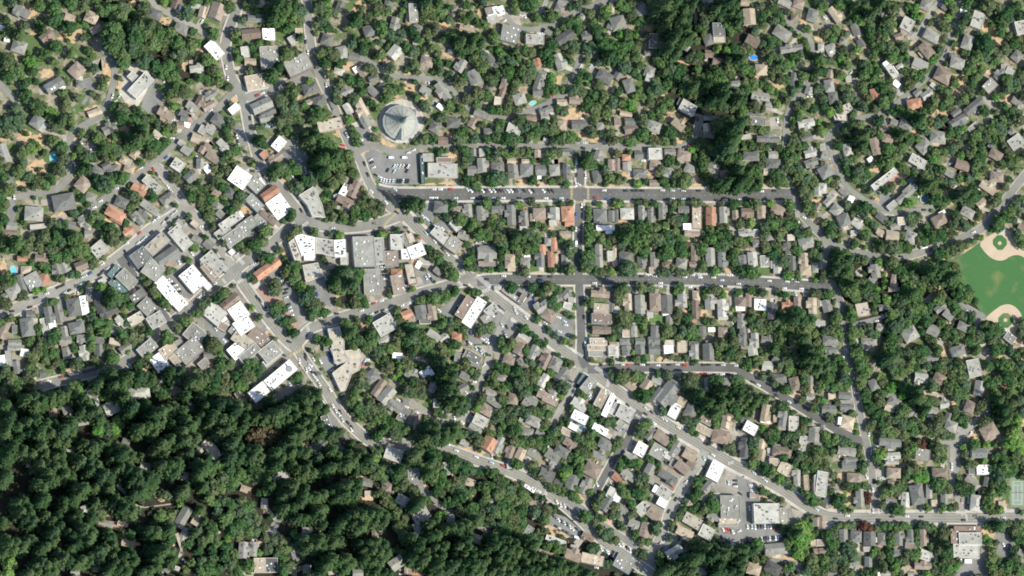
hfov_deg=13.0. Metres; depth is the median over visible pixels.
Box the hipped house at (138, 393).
[128,387,150,399]
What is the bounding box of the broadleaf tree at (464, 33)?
[458,30,469,39]
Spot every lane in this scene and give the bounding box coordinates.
[0,80,16,101]
[15,41,117,200]
[148,0,220,47]
[265,516,281,533]
[356,52,601,119]
[408,311,510,424]
[418,484,511,536]
[502,0,608,31]
[520,0,548,15]
[551,366,582,424]
[557,495,648,551]
[782,17,816,146]
[894,424,954,444]
[910,0,943,40]
[949,406,990,516]
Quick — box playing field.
[949,234,1023,317]
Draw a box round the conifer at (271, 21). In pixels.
[262,11,279,28]
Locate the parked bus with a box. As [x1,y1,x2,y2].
[524,484,534,492]
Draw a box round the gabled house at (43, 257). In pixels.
[35,253,48,262]
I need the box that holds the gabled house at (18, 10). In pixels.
[12,3,30,19]
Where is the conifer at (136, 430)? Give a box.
[125,422,145,442]
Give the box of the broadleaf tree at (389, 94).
[381,85,397,100]
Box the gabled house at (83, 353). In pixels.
[78,345,89,361]
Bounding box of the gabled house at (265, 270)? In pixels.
[252,257,281,280]
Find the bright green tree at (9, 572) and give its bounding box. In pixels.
[0,566,14,575]
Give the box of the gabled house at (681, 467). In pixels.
[673,458,690,475]
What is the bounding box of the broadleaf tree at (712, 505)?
[706,495,719,514]
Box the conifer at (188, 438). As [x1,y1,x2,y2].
[182,433,192,448]
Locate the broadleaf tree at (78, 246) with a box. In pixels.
[71,243,82,255]
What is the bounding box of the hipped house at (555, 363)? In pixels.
[547,355,562,372]
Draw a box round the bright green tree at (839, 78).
[835,71,846,79]
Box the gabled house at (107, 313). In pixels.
[98,305,118,318]
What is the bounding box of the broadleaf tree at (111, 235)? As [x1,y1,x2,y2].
[106,230,119,244]
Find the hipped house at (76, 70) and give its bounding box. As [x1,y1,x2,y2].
[67,61,85,80]
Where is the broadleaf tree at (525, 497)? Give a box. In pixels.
[521,491,531,503]
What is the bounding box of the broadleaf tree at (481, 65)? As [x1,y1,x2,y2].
[474,58,489,72]
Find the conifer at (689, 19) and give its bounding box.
[685,14,692,24]
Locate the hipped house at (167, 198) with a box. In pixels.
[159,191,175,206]
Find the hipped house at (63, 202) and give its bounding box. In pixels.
[51,192,76,212]
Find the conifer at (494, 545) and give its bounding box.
[479,540,501,555]
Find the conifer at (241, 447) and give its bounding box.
[234,441,244,454]
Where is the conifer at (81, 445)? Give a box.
[72,438,89,454]
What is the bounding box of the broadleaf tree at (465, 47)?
[462,44,473,54]
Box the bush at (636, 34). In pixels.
[632,31,639,38]
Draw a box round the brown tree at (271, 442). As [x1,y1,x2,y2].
[266,436,276,447]
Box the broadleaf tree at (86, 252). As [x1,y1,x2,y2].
[79,243,91,256]
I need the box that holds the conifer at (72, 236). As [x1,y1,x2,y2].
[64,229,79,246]
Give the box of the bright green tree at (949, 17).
[942,13,951,21]
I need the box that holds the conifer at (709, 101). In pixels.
[701,95,716,110]
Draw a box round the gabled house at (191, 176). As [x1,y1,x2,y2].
[182,169,198,183]
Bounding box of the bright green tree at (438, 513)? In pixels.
[434,511,441,517]
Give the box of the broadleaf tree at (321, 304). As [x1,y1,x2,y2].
[310,300,325,310]
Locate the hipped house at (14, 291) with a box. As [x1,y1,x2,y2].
[4,283,20,300]
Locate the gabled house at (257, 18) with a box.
[247,14,265,22]
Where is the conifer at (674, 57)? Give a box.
[666,46,682,63]
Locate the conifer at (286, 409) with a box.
[271,403,291,419]
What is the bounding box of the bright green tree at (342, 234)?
[335,230,344,239]
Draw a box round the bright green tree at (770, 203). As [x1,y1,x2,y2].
[766,198,775,207]
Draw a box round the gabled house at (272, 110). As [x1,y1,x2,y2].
[259,107,276,116]
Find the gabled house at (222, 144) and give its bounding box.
[216,138,229,152]
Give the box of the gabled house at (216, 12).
[207,1,224,22]
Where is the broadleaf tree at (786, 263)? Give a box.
[778,254,790,267]
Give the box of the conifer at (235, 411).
[226,404,242,421]
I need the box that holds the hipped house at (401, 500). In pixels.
[394,492,410,509]
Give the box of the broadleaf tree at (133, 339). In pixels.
[127,329,137,343]
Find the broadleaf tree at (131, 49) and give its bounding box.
[121,38,140,54]
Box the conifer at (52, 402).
[43,389,57,411]
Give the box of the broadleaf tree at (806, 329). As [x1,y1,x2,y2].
[800,324,811,336]
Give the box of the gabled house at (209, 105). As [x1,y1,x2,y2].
[201,100,216,111]
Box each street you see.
[0,205,186,318]
[37,268,237,389]
[82,89,236,215]
[117,255,170,323]
[151,161,234,266]
[231,264,292,349]
[236,213,399,270]
[239,70,313,102]
[296,274,474,345]
[378,186,794,200]
[476,275,830,291]
[574,150,589,368]
[588,363,861,443]
[588,409,642,500]
[646,448,708,560]
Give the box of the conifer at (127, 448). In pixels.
[121,444,132,464]
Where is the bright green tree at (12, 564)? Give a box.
[1,556,17,569]
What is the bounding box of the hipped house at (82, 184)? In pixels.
[73,175,92,193]
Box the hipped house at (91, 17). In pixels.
[83,11,98,25]
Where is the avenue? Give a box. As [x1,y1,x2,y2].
[392,200,1023,522]
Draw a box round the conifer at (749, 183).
[742,177,754,193]
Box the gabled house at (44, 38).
[38,29,54,45]
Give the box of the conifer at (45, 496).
[30,491,51,510]
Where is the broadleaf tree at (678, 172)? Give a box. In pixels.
[671,168,685,181]
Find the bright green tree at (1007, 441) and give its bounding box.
[1002,436,1016,451]
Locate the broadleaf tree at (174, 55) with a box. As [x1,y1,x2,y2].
[169,45,187,63]
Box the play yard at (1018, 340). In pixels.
[1010,326,1023,347]
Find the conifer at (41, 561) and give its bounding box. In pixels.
[29,556,47,568]
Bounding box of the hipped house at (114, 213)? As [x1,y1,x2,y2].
[104,204,125,222]
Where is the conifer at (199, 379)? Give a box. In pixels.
[188,373,204,389]
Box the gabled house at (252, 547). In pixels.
[247,542,257,556]
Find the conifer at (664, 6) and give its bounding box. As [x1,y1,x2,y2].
[646,0,673,22]
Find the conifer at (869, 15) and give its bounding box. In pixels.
[860,7,878,23]
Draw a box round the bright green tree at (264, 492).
[261,487,270,495]
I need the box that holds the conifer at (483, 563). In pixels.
[477,558,486,573]
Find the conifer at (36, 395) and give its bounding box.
[25,391,40,401]
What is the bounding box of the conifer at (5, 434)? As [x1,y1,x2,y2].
[0,428,10,446]
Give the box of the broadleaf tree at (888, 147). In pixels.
[881,143,895,154]
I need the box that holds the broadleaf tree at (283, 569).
[278,561,288,575]
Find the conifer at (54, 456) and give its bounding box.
[49,450,60,462]
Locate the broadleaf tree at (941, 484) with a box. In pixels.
[937,477,948,489]
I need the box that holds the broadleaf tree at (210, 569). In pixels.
[202,562,216,575]
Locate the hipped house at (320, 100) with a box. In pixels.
[311,94,327,106]
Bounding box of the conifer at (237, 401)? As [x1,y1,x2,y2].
[228,398,243,409]
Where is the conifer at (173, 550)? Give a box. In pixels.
[162,545,176,564]
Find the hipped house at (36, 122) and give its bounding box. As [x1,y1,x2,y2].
[28,115,44,129]
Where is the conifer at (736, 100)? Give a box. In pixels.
[728,95,744,111]
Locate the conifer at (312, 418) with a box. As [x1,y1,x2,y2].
[302,413,317,424]
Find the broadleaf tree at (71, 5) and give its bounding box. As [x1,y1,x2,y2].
[63,0,77,10]
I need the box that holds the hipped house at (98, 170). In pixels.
[91,165,105,176]
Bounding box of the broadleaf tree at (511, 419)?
[504,413,516,425]
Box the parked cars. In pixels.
[10,16,1005,571]
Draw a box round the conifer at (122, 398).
[111,390,130,408]
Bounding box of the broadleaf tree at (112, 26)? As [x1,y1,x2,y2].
[100,20,122,43]
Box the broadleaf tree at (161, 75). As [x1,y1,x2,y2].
[156,68,170,80]
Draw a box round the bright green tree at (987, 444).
[982,441,990,448]
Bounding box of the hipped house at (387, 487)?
[382,481,393,493]
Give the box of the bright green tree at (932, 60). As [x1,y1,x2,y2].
[928,56,935,64]
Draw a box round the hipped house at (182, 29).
[174,21,189,36]
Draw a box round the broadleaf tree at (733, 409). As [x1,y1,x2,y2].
[727,404,741,414]
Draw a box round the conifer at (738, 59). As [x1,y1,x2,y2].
[729,53,745,66]
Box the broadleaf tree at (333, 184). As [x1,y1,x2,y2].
[326,176,340,189]
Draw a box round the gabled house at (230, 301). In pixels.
[219,292,241,311]
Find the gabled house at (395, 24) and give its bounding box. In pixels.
[389,16,400,31]
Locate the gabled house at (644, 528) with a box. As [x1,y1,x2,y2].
[639,521,649,537]
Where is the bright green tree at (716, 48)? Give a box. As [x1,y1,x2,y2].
[712,44,721,53]
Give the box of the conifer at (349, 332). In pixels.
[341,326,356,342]
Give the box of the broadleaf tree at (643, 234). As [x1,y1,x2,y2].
[638,229,650,245]
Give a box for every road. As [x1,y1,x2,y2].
[221,4,304,224]
[289,339,653,575]
[302,0,411,224]
[355,113,701,155]
[792,171,1023,259]
[817,225,877,515]
[825,5,960,214]
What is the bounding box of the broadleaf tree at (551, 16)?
[542,8,557,23]
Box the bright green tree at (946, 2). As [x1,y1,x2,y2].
[943,0,953,5]
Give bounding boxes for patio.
[0,0,1023,575]
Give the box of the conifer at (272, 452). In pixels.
[263,446,282,461]
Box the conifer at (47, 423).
[39,417,52,432]
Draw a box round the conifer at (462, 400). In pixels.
[451,395,465,414]
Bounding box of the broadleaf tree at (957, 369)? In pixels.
[953,361,965,374]
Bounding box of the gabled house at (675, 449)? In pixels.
[668,440,681,457]
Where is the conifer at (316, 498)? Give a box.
[305,490,321,508]
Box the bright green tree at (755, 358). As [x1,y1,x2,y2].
[752,355,758,361]
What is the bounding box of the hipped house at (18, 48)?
[10,39,27,55]
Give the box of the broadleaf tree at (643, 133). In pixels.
[636,128,648,141]
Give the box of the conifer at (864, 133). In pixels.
[853,128,870,139]
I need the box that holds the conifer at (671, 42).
[656,37,678,49]
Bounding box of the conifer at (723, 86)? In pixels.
[709,81,731,93]
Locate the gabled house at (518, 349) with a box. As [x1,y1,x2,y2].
[512,342,524,357]
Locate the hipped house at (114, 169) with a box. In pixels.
[106,164,119,175]
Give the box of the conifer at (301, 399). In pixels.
[292,392,309,407]
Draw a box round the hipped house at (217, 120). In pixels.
[210,112,225,129]
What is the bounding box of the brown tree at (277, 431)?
[270,428,281,437]
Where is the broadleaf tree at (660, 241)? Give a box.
[653,233,664,246]
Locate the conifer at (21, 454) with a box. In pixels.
[13,444,28,463]
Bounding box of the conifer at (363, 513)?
[353,506,368,521]
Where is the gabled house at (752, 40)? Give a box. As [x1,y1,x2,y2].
[744,34,760,48]
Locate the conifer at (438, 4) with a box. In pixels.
[432,0,443,11]
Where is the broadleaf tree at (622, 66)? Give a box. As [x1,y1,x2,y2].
[618,59,631,73]
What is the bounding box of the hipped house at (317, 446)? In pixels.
[309,440,327,453]
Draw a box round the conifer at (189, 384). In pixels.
[178,376,196,393]
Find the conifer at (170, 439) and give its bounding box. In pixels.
[160,433,176,450]
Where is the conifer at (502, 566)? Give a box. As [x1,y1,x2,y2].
[493,562,506,575]
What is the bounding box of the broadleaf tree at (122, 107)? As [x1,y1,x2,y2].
[113,102,129,114]
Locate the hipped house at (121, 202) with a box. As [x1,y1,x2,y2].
[113,195,129,209]
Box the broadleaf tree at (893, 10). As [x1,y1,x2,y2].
[886,4,900,18]
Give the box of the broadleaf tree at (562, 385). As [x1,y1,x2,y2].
[556,380,571,395]
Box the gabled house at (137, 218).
[130,211,145,225]
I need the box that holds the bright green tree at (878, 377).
[874,372,884,380]
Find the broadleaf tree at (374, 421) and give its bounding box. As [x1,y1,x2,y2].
[369,413,381,425]
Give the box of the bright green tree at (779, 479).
[775,473,784,483]
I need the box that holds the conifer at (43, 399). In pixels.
[37,394,48,414]
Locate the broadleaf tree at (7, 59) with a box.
[0,52,15,69]
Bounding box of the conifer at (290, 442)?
[279,436,296,449]
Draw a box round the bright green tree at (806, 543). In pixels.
[801,535,810,546]
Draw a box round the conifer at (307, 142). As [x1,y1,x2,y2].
[298,135,314,151]
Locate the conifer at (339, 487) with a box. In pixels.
[327,482,345,495]
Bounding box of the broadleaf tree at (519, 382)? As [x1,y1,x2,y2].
[513,375,528,389]
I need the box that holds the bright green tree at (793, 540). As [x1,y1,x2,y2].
[790,534,803,545]
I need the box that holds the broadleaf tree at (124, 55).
[113,49,131,59]
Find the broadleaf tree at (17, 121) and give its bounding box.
[10,114,23,130]
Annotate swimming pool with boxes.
[9,265,16,274]
[49,151,57,162]
[528,100,536,105]
[578,425,585,430]
[748,54,757,60]
[920,193,928,203]
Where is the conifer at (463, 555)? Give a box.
[458,549,469,559]
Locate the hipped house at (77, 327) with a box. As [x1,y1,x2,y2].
[68,319,84,334]
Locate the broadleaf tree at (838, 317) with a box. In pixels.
[830,311,842,324]
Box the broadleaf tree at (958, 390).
[951,384,963,398]
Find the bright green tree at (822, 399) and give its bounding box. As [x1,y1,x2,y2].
[820,396,825,403]
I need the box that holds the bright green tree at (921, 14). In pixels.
[918,11,925,17]
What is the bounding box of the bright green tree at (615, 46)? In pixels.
[613,42,622,49]
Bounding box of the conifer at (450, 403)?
[440,396,458,413]
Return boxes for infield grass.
[993,235,1006,249]
[998,313,1012,327]
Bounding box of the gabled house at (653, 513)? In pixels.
[645,504,662,521]
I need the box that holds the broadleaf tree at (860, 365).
[854,360,868,372]
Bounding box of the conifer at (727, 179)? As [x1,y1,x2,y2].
[715,176,732,192]
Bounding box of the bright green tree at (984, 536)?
[982,533,989,541]
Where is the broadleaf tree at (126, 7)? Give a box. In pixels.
[116,1,130,16]
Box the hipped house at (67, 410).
[61,402,73,415]
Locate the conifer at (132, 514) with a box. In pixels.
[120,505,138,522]
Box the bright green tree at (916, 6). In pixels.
[910,3,919,10]
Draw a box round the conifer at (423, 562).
[413,553,431,572]
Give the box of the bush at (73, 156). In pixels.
[71,153,76,159]
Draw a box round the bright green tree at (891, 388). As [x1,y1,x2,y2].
[885,381,897,393]
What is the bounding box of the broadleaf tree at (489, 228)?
[485,226,494,240]
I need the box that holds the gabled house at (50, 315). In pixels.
[43,306,55,323]
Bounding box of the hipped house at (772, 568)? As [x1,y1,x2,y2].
[762,559,782,575]
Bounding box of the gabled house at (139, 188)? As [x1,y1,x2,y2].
[130,182,146,196]
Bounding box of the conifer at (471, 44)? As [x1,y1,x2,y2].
[466,40,475,55]
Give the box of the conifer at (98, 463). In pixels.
[92,457,104,477]
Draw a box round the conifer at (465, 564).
[460,559,471,570]
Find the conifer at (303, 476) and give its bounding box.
[291,465,310,483]
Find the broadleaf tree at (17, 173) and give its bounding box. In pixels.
[11,164,26,178]
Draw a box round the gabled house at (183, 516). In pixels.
[174,505,192,529]
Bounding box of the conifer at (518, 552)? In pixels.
[511,547,522,559]
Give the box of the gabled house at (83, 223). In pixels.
[77,214,91,229]
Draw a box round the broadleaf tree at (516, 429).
[507,421,522,435]
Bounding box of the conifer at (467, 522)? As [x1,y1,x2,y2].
[455,518,472,532]
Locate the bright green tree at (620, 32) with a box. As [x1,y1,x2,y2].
[615,29,623,38]
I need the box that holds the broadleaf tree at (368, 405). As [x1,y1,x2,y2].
[361,402,373,415]
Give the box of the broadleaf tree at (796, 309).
[789,306,803,318]
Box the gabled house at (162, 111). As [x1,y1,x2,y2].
[156,105,171,120]
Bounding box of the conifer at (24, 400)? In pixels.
[12,393,33,416]
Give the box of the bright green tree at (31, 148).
[25,142,35,154]
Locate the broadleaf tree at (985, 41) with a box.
[975,33,995,52]
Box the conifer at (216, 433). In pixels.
[205,426,223,443]
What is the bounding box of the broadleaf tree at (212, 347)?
[205,336,221,353]
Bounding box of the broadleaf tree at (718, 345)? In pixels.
[713,337,726,350]
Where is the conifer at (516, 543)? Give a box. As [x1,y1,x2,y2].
[509,537,520,547]
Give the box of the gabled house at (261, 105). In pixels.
[249,96,273,115]
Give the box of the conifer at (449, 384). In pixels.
[436,380,455,390]
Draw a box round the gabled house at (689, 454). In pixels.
[680,446,697,462]
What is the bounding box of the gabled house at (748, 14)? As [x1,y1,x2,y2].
[742,8,755,25]
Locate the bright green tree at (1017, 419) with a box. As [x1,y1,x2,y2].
[1011,414,1022,425]
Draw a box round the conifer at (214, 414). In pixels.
[201,409,220,423]
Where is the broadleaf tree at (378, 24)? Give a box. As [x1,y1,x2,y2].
[373,19,387,31]
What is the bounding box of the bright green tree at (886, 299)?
[882,294,890,305]
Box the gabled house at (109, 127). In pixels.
[101,121,117,136]
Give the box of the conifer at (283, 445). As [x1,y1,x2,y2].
[267,440,288,454]
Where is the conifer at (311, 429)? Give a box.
[304,423,316,443]
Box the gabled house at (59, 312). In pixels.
[54,304,63,322]
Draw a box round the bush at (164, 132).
[161,128,169,135]
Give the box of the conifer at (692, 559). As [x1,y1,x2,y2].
[680,552,701,566]
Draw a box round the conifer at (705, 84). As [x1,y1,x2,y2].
[698,78,712,93]
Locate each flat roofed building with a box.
[0,355,6,366]
[4,350,12,366]
[23,271,43,292]
[29,223,46,230]
[36,122,47,133]
[39,318,50,336]
[48,320,56,329]
[79,138,96,152]
[79,295,89,315]
[85,287,93,301]
[91,239,108,258]
[106,264,121,279]
[107,277,127,295]
[108,338,120,346]
[115,268,137,290]
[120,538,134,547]
[126,71,137,82]
[127,72,153,99]
[127,311,144,326]
[128,246,152,269]
[129,287,147,303]
[135,338,157,356]
[136,296,156,317]
[139,462,153,470]
[140,257,166,282]
[141,174,162,193]
[145,231,170,256]
[145,310,166,329]
[150,352,169,373]
[154,276,181,305]
[157,343,177,360]
[167,225,192,252]
[168,349,185,366]
[169,157,185,172]
[169,386,182,395]
[172,295,187,311]
[174,338,183,346]
[175,336,204,366]
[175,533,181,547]
[178,264,207,294]
[181,322,206,341]
[189,219,200,229]
[189,515,202,526]
[196,358,209,368]
[197,124,206,135]
[199,250,225,276]
[199,262,218,283]
[200,278,211,291]
[200,440,221,461]
[202,302,227,326]
[203,40,224,60]
[213,228,230,239]
[216,321,227,332]
[217,211,242,231]
[220,259,230,273]
[221,226,246,248]
[225,342,245,361]
[226,165,252,189]
[227,103,240,116]
[227,301,249,323]
[227,325,235,335]
[229,329,255,349]
[231,315,255,335]
[234,215,257,233]
[238,343,260,363]
[239,46,249,58]
[243,73,268,91]
[245,193,264,213]
[246,176,264,195]
[247,327,269,347]
[247,379,270,403]
[253,558,265,572]
[254,212,267,228]
[257,340,281,363]
[258,45,278,69]
[258,150,269,160]
[261,28,274,41]
[262,348,282,366]
[264,193,290,220]
[264,359,297,391]
[265,558,277,572]
[270,135,286,152]
[272,470,289,482]
[283,51,313,79]
[286,34,298,45]
[288,238,300,260]
[294,234,315,256]
[298,186,324,218]
[301,262,320,277]
[302,269,323,282]
[303,255,315,260]
[315,186,322,195]
[316,117,343,132]
[316,237,333,257]
[320,414,331,429]
[327,326,361,391]
[330,344,347,365]
[333,239,345,258]
[338,183,348,195]
[339,253,347,264]
[350,236,375,267]
[362,269,381,295]
[371,313,396,337]
[374,238,384,264]
[382,445,403,463]
[384,251,398,266]
[389,234,403,250]
[389,274,405,294]
[391,352,402,359]
[395,406,410,422]
[400,249,410,259]
[402,231,412,247]
[404,263,416,285]
[406,232,415,243]
[406,242,425,260]
[407,468,421,481]
[408,3,417,23]
[408,569,424,575]
[410,506,430,524]
[412,523,423,534]
[418,319,430,324]
[419,154,424,183]
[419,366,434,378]
[422,154,433,161]
[426,163,457,178]
[429,225,449,245]
[431,266,441,276]
[432,399,439,407]
[435,157,451,163]
[443,235,462,254]
[443,462,449,475]
[448,220,461,232]
[453,295,473,319]
[453,352,462,362]
[461,296,486,329]
[462,348,481,365]
[470,412,489,428]
[472,81,483,87]
[477,261,495,266]
[478,314,493,324]
[482,302,498,316]
[483,7,493,16]
[485,14,498,23]
[493,5,505,15]
[493,96,501,106]
[500,24,519,44]
[500,287,519,304]
[505,122,520,135]
[517,292,526,304]
[518,333,531,342]
[523,524,534,533]
[524,34,543,45]
[541,392,558,406]
[544,534,565,544]
[559,427,572,438]
[561,301,572,310]
[567,422,578,432]
[569,409,588,426]
[576,373,588,385]
[578,376,596,394]
[580,552,603,566]
[586,344,605,351]
[587,351,601,356]
[588,338,606,345]
[590,313,611,324]
[591,422,608,437]
[592,303,609,313]
[592,387,609,409]
[595,225,614,230]
[599,394,615,417]
[605,486,616,496]
[606,251,613,261]
[607,346,614,356]
[610,402,619,412]
[611,552,635,574]
[613,419,624,431]
[613,493,621,502]
[615,403,635,424]
[621,328,629,337]
[631,441,648,458]
[635,499,650,516]
[644,72,653,83]
[647,148,661,160]
[648,33,660,48]
[648,442,667,461]
[650,485,658,493]
[654,484,672,500]
[655,497,668,508]
[662,345,673,354]
[663,340,674,345]
[663,451,671,461]
[665,403,681,420]
[676,340,686,345]
[676,345,686,352]
[676,396,686,407]
[677,99,696,116]
[681,223,691,230]
[681,511,702,530]
[690,206,701,229]
[695,423,712,437]
[696,523,714,541]
[700,414,711,426]
[704,340,714,344]
[705,459,724,482]
[710,23,724,36]
[713,37,725,43]
[717,522,736,527]
[718,495,739,518]
[718,516,737,523]
[734,306,745,311]
[740,134,751,140]
[740,420,758,436]
[750,116,765,125]
[751,503,779,523]
[753,299,766,310]
[759,255,768,267]
[768,458,779,466]
[776,461,792,476]
[779,508,788,524]
[787,416,798,431]
[796,436,806,452]
[802,475,808,490]
[809,539,816,546]
[812,475,819,493]
[815,471,828,497]
[816,539,826,546]
[832,114,846,121]
[833,102,852,117]
[836,417,842,424]
[853,302,870,318]
[869,167,897,191]
[881,60,891,69]
[883,404,894,412]
[884,64,898,79]
[885,200,897,211]
[895,217,904,225]
[898,16,915,33]
[900,565,911,574]
[903,542,914,550]
[906,153,926,168]
[913,448,930,461]
[915,166,924,174]
[919,549,931,562]
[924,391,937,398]
[943,169,954,178]
[949,529,958,544]
[951,544,979,558]
[952,526,981,531]
[958,533,981,545]
[965,358,981,377]
[967,121,977,132]
[968,10,985,30]
[975,465,989,475]
[980,77,997,95]
[999,64,1007,70]
[1002,331,1015,344]
[1005,67,1014,75]
[1006,133,1023,150]
[1012,20,1023,35]
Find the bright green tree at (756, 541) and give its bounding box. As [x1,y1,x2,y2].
[751,539,762,548]
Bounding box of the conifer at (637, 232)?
[629,228,640,242]
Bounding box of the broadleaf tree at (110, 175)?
[104,173,115,188]
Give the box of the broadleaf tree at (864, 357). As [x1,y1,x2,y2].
[852,355,867,362]
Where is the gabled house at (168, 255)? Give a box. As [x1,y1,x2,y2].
[154,245,180,265]
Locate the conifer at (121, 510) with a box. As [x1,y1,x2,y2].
[108,503,131,520]
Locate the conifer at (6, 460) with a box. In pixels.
[0,452,14,470]
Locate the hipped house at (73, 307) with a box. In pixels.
[65,297,81,317]
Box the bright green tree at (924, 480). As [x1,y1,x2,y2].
[920,473,929,483]
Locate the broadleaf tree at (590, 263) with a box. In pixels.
[580,257,595,270]
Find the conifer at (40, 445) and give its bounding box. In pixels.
[28,439,48,456]
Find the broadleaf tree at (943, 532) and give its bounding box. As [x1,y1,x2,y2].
[937,528,948,541]
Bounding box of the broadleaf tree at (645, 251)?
[639,245,650,259]
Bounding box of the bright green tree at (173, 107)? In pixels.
[168,101,177,110]
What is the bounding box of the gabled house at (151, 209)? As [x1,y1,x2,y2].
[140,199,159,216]
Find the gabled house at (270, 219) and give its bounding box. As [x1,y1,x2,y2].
[259,209,277,226]
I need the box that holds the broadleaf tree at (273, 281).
[266,277,282,292]
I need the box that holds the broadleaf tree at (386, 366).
[381,361,395,374]
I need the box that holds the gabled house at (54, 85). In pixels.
[43,76,64,94]
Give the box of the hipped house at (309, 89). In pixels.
[301,81,318,95]
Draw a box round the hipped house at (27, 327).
[19,317,35,337]
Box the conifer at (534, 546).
[523,538,540,555]
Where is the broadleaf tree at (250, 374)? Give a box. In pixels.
[243,370,256,382]
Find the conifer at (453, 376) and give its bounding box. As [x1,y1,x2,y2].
[443,370,458,382]
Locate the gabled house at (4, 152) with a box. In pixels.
[0,143,11,163]
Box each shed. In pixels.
[3,36,9,42]
[11,325,16,333]
[33,318,37,325]
[92,566,101,571]
[94,398,99,405]
[97,277,106,283]
[177,139,185,147]
[184,122,190,128]
[203,164,211,174]
[228,249,234,255]
[233,391,241,397]
[262,275,270,284]
[294,28,302,33]
[302,441,308,446]
[323,346,330,350]
[352,66,357,73]
[364,491,372,497]
[414,261,421,269]
[419,260,430,265]
[435,103,444,111]
[478,149,485,156]
[490,425,497,431]
[493,286,501,290]
[507,266,515,271]
[518,417,525,425]
[519,224,526,230]
[548,220,556,225]
[567,297,572,303]
[605,433,611,439]
[609,408,616,416]
[613,118,620,125]
[614,307,619,313]
[646,312,652,317]
[648,267,656,273]
[668,458,676,468]
[676,98,682,105]
[707,327,714,331]
[717,316,727,319]
[749,493,754,497]
[753,229,759,236]
[772,415,777,422]
[786,234,794,240]
[794,211,799,217]
[815,319,820,325]
[817,321,825,327]
[819,144,825,151]
[827,393,835,399]
[839,400,851,403]
[844,75,851,82]
[846,195,854,203]
[849,230,856,235]
[862,547,870,551]
[866,156,873,163]
[868,275,876,283]
[892,79,900,88]
[895,74,903,81]
[906,176,915,184]
[930,500,937,506]
[936,338,942,345]
[959,8,967,13]
[963,559,971,563]
[968,468,974,474]
[997,501,1005,507]
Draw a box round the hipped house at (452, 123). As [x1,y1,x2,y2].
[446,117,460,128]
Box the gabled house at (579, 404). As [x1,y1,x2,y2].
[569,397,586,412]
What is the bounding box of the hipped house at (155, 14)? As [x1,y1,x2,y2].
[148,8,162,21]
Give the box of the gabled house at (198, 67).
[189,62,203,72]
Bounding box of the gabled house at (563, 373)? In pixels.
[553,367,570,381]
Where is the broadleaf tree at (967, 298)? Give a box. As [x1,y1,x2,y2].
[961,291,971,304]
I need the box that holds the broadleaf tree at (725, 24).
[722,18,733,29]
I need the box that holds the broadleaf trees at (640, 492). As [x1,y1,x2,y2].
[0,0,1023,575]
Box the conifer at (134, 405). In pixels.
[117,397,140,423]
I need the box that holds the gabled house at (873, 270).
[866,264,880,278]
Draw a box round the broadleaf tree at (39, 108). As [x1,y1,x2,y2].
[29,98,47,116]
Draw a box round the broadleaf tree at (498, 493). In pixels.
[491,485,504,500]
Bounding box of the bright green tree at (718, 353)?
[715,350,722,355]
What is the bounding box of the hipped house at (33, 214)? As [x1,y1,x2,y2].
[24,206,43,221]
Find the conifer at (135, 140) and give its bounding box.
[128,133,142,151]
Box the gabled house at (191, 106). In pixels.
[185,100,199,112]
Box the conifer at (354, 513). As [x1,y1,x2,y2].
[343,509,358,519]
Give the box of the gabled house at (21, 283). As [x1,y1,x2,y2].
[15,274,27,290]
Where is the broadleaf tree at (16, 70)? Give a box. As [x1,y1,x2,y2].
[7,63,25,81]
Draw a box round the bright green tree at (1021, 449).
[1016,447,1023,454]
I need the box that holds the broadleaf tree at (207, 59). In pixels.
[200,52,214,66]
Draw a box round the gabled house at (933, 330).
[925,324,939,337]
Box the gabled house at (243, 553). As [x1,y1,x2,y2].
[238,541,248,558]
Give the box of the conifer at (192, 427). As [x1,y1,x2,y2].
[183,420,197,434]
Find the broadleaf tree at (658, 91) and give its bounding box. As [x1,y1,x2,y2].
[648,81,663,96]
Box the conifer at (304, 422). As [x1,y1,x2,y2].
[296,417,309,428]
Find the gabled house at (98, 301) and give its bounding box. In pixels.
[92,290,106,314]
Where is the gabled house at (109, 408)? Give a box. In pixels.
[101,401,120,417]
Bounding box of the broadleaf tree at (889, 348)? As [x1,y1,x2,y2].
[886,344,894,352]
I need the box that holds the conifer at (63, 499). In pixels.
[51,494,69,509]
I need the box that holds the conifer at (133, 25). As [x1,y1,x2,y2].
[122,21,138,34]
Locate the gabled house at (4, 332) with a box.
[0,322,11,340]
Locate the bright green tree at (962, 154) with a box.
[957,151,964,159]
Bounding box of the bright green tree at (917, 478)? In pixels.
[911,471,922,483]
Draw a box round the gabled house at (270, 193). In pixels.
[259,185,279,202]
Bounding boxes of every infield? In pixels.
[980,230,1023,260]
[986,304,1021,336]
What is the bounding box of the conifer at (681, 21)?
[671,15,687,28]
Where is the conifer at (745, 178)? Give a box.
[734,174,750,191]
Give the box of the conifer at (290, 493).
[278,487,296,503]
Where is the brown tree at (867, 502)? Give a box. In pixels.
[864,499,871,504]
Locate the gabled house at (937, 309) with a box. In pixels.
[933,302,947,314]
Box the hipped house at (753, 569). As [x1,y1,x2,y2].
[745,562,761,575]
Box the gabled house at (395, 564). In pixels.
[387,554,405,571]
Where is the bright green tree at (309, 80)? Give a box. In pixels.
[305,77,313,83]
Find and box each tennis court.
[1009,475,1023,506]
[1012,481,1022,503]
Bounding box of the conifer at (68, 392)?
[58,387,72,406]
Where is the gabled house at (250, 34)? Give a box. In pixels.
[241,28,260,40]
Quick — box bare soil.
[0,0,1023,574]
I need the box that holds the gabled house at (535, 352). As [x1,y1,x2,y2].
[527,344,540,359]
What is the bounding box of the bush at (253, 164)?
[250,161,256,167]
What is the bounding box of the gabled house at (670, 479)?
[656,468,677,485]
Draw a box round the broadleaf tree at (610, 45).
[600,41,613,52]
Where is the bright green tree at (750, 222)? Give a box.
[744,218,755,227]
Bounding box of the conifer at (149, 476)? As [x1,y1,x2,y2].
[143,471,155,486]

